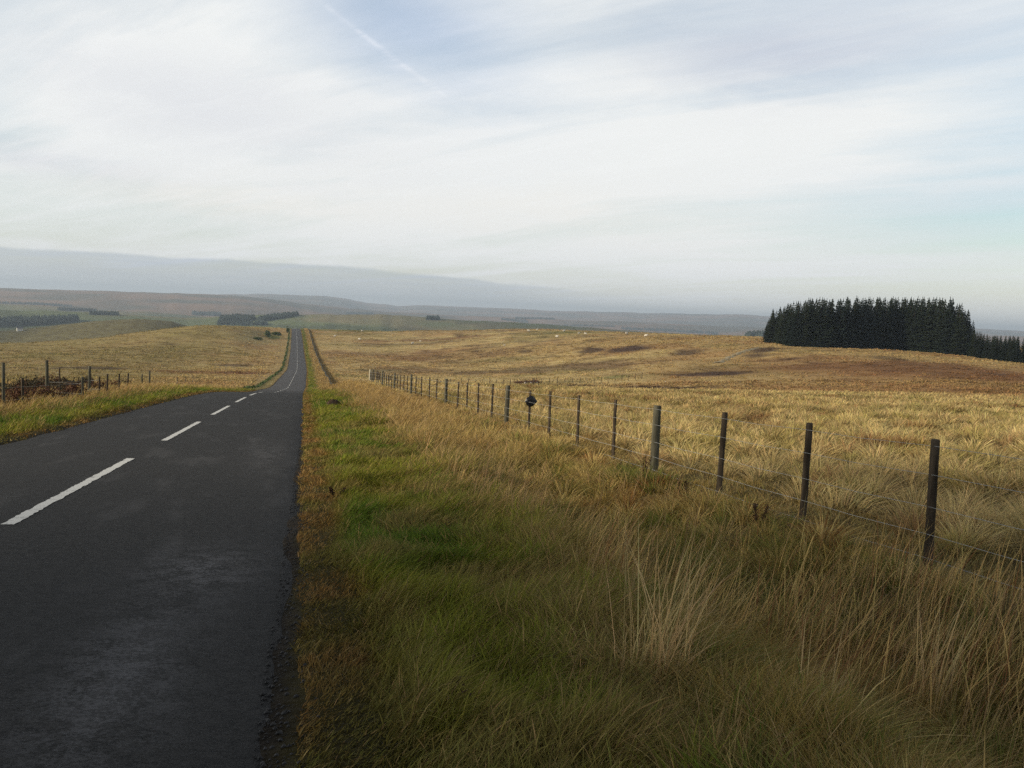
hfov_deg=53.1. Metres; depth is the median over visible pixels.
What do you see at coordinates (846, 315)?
conifer
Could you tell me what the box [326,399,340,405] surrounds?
molehill
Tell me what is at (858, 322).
conifer
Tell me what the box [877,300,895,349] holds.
conifer
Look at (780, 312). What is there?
conifer
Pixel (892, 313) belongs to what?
conifer
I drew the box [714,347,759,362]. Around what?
track
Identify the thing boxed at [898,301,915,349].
conifer
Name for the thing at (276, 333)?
hawthorn bush
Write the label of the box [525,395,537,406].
plastic bag
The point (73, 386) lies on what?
scrub bush
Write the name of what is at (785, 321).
conifer
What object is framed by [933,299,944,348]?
conifer
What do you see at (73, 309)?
distant wood
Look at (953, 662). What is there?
grass tussock
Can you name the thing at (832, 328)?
conifer
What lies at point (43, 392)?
scrub bush
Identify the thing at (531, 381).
brush pile
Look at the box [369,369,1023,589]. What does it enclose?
wire fence
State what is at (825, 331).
conifer
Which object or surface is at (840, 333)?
conifer
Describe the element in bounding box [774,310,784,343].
conifer
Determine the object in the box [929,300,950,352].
conifer
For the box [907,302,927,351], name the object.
conifer
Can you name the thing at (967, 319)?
conifer
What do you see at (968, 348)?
conifer
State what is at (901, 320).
conifer
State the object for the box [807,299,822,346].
conifer
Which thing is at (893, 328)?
conifer
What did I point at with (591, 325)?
distant wood
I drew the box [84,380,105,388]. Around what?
scrub bush
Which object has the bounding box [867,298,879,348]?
conifer
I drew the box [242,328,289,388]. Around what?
hedge
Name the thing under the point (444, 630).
verge grass
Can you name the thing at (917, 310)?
conifer
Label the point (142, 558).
road
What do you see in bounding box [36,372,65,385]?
scrub bush
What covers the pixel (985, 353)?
conifer
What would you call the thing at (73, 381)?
gorse bush
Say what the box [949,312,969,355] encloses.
conifer
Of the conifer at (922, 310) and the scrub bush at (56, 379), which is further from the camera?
the conifer at (922, 310)
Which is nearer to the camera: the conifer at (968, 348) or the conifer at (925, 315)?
the conifer at (968, 348)
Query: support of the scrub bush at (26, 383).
on the ground at (142, 312)
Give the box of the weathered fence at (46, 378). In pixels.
[1,360,192,405]
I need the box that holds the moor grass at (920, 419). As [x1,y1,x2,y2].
[0,325,1023,589]
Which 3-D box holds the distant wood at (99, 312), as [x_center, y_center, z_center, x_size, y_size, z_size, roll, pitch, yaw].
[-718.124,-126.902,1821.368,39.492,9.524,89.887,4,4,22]
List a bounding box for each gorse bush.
[0,382,32,394]
[20,378,52,388]
[52,377,85,386]
[84,375,94,385]
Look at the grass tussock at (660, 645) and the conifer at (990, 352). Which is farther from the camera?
the conifer at (990, 352)
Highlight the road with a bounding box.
[0,329,306,767]
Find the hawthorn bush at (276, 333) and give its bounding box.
[271,332,281,335]
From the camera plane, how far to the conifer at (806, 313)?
307.21 m
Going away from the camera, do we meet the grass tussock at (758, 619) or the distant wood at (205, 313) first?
the grass tussock at (758, 619)
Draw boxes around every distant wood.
[0,301,71,306]
[0,313,79,326]
[57,306,96,310]
[89,310,119,314]
[191,310,220,315]
[217,319,267,325]
[219,313,255,321]
[257,311,298,321]
[345,311,372,314]
[426,315,439,319]
[501,317,527,322]
[515,316,553,319]
[564,324,614,326]
[621,326,717,334]
[744,329,765,336]
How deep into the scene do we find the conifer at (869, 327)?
311.68 m
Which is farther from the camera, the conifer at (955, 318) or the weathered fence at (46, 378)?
the conifer at (955, 318)
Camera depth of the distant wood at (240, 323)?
1732.75 m
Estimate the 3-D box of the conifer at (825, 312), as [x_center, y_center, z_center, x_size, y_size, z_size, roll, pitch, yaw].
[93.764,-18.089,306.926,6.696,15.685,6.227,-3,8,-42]
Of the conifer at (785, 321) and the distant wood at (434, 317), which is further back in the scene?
the distant wood at (434, 317)
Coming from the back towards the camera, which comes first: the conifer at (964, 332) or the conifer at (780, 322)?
the conifer at (780, 322)
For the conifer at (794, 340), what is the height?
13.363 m
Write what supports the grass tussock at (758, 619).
on the ground at (142, 312)
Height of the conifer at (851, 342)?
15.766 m
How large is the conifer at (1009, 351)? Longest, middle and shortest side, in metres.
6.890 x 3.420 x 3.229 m
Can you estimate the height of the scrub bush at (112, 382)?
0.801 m
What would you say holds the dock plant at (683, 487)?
on the ground at (142, 312)
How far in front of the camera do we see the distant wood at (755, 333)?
1910.59 m
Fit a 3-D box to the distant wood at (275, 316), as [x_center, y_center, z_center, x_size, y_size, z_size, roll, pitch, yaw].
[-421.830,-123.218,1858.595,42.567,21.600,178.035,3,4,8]
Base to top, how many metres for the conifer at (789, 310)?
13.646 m
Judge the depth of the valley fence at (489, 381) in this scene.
192.49 m
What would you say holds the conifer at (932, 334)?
on the ground at (142, 312)
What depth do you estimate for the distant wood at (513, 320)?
5067.28 m
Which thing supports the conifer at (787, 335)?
on the ground at (142, 312)
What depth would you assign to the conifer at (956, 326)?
299.13 m
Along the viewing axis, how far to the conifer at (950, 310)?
304.43 m
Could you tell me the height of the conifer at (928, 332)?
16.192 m
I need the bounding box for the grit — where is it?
[253,428,320,767]
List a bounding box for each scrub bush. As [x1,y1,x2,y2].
[0,383,28,397]
[0,389,32,406]
[7,374,44,388]
[26,382,61,398]
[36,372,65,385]
[42,379,68,393]
[55,388,80,399]
[63,382,87,391]
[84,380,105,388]
[97,378,120,386]
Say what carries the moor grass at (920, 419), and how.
on the ground at (142, 312)
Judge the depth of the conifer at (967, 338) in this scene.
298.47 m
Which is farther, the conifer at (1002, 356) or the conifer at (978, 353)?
the conifer at (978, 353)
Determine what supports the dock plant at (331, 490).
on the ground at (142, 312)
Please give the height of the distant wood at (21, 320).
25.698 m
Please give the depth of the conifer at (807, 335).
303.83 m
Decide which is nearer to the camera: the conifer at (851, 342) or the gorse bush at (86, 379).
the gorse bush at (86, 379)
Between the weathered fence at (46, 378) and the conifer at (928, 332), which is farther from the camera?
the conifer at (928, 332)
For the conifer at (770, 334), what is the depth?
325.46 m
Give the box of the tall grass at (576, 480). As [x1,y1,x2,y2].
[0,328,1023,767]
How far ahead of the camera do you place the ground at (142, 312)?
315.37 m
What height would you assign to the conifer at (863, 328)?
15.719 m
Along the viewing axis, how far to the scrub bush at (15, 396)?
29.93 m
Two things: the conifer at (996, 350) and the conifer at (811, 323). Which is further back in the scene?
the conifer at (811, 323)
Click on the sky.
(747, 157)
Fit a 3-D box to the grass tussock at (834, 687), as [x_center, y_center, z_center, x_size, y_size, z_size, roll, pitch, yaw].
[1.470,1.382,4.834,1.647,0.642,1.598,2,4,-12]
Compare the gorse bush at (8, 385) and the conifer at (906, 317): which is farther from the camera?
the conifer at (906, 317)
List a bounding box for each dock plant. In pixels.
[329,486,347,495]
[446,676,471,710]
[642,457,651,476]
[677,479,689,497]
[752,503,768,528]
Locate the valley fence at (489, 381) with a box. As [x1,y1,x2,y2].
[374,371,642,383]
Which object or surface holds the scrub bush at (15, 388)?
on the ground at (142, 312)
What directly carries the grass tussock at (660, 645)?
on the ground at (142, 312)
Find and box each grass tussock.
[512,512,796,708]
[697,589,855,660]
[732,610,989,759]
[833,576,1023,749]
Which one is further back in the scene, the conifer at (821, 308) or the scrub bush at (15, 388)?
the conifer at (821, 308)
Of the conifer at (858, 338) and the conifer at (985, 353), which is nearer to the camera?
the conifer at (985, 353)
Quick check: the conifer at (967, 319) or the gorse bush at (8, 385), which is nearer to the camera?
the gorse bush at (8, 385)
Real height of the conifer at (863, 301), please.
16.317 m
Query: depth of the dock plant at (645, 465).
14.84 m
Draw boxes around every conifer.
[760,314,776,342]
[772,307,781,342]
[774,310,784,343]
[776,308,784,343]
[778,303,788,343]
[781,304,792,342]
[781,307,794,345]
[788,303,804,345]
[788,305,803,346]
[794,304,813,346]
[802,298,823,346]
[802,301,810,337]
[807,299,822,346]
[815,301,834,347]
[816,299,824,332]
[820,300,829,334]
[822,302,839,347]
[831,301,850,347]
[834,302,841,329]
[841,300,856,347]
[844,300,856,345]
[848,300,861,348]
[852,298,864,346]
[854,302,868,347]
[857,298,870,347]
[862,300,875,347]
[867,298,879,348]
[871,299,886,345]
[871,301,885,348]
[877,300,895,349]
[880,299,891,339]
[884,302,898,349]
[887,300,896,342]
[891,300,900,348]
[894,302,907,349]
[896,298,912,343]
[898,297,908,332]
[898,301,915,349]
[901,301,918,350]
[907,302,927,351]
[908,299,922,349]
[916,297,928,336]
[916,299,931,342]
[916,302,935,351]
[924,299,937,346]
[924,301,943,352]
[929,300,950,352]
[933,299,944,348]
[933,300,955,353]
[944,297,953,337]
[945,306,966,354]
[946,305,958,345]
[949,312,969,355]
[954,310,968,354]
[963,325,970,353]
[965,310,972,336]
[965,327,975,354]
[967,332,977,356]
[974,335,982,357]
[981,338,989,358]
[987,339,995,359]
[991,339,1000,359]
[997,338,1008,360]
[1005,340,1012,361]
[1008,339,1019,361]
[1011,340,1020,362]
[1018,344,1023,362]
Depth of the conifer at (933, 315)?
308.52 m
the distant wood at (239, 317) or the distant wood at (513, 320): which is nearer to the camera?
the distant wood at (239, 317)
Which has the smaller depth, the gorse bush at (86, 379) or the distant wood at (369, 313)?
the gorse bush at (86, 379)
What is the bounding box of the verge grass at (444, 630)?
[0,328,984,767]
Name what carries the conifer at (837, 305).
on the ground at (142, 312)
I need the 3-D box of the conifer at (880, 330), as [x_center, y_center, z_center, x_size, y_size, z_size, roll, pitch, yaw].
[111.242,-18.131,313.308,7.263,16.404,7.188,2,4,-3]
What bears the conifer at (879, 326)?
on the ground at (142, 312)
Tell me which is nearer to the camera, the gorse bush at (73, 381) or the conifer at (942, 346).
the gorse bush at (73, 381)
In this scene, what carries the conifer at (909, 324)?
on the ground at (142, 312)
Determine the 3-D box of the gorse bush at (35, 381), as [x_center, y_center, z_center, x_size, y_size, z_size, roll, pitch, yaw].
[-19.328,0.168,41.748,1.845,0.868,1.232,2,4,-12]
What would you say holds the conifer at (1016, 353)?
on the ground at (142, 312)
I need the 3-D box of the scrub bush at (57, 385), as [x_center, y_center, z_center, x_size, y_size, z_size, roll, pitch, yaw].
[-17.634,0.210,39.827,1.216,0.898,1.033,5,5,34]
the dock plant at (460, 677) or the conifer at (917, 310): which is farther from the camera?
the conifer at (917, 310)
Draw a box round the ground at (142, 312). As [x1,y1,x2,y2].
[0,288,1023,767]
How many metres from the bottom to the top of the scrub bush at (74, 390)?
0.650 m
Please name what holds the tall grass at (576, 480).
on the ground at (142, 312)
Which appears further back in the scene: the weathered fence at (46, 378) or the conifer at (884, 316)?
the conifer at (884, 316)
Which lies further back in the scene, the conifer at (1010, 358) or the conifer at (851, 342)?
the conifer at (851, 342)
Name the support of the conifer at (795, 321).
on the ground at (142, 312)
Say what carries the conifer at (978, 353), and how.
on the ground at (142, 312)
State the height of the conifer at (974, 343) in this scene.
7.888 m
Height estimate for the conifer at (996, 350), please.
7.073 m
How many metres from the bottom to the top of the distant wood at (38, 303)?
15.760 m
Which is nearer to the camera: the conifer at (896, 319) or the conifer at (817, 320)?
the conifer at (817, 320)
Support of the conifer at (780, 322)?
on the ground at (142, 312)
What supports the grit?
on the road
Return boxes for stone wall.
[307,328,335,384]
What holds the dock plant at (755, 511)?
on the ground at (142, 312)
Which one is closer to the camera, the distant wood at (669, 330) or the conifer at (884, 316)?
the conifer at (884, 316)
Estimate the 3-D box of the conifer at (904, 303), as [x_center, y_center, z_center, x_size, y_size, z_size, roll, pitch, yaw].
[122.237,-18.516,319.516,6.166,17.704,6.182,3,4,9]
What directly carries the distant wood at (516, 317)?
on the ground at (142, 312)
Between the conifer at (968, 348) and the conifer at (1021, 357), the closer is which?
the conifer at (1021, 357)
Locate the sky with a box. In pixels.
[0,0,1023,330]
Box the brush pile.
[513,377,540,383]

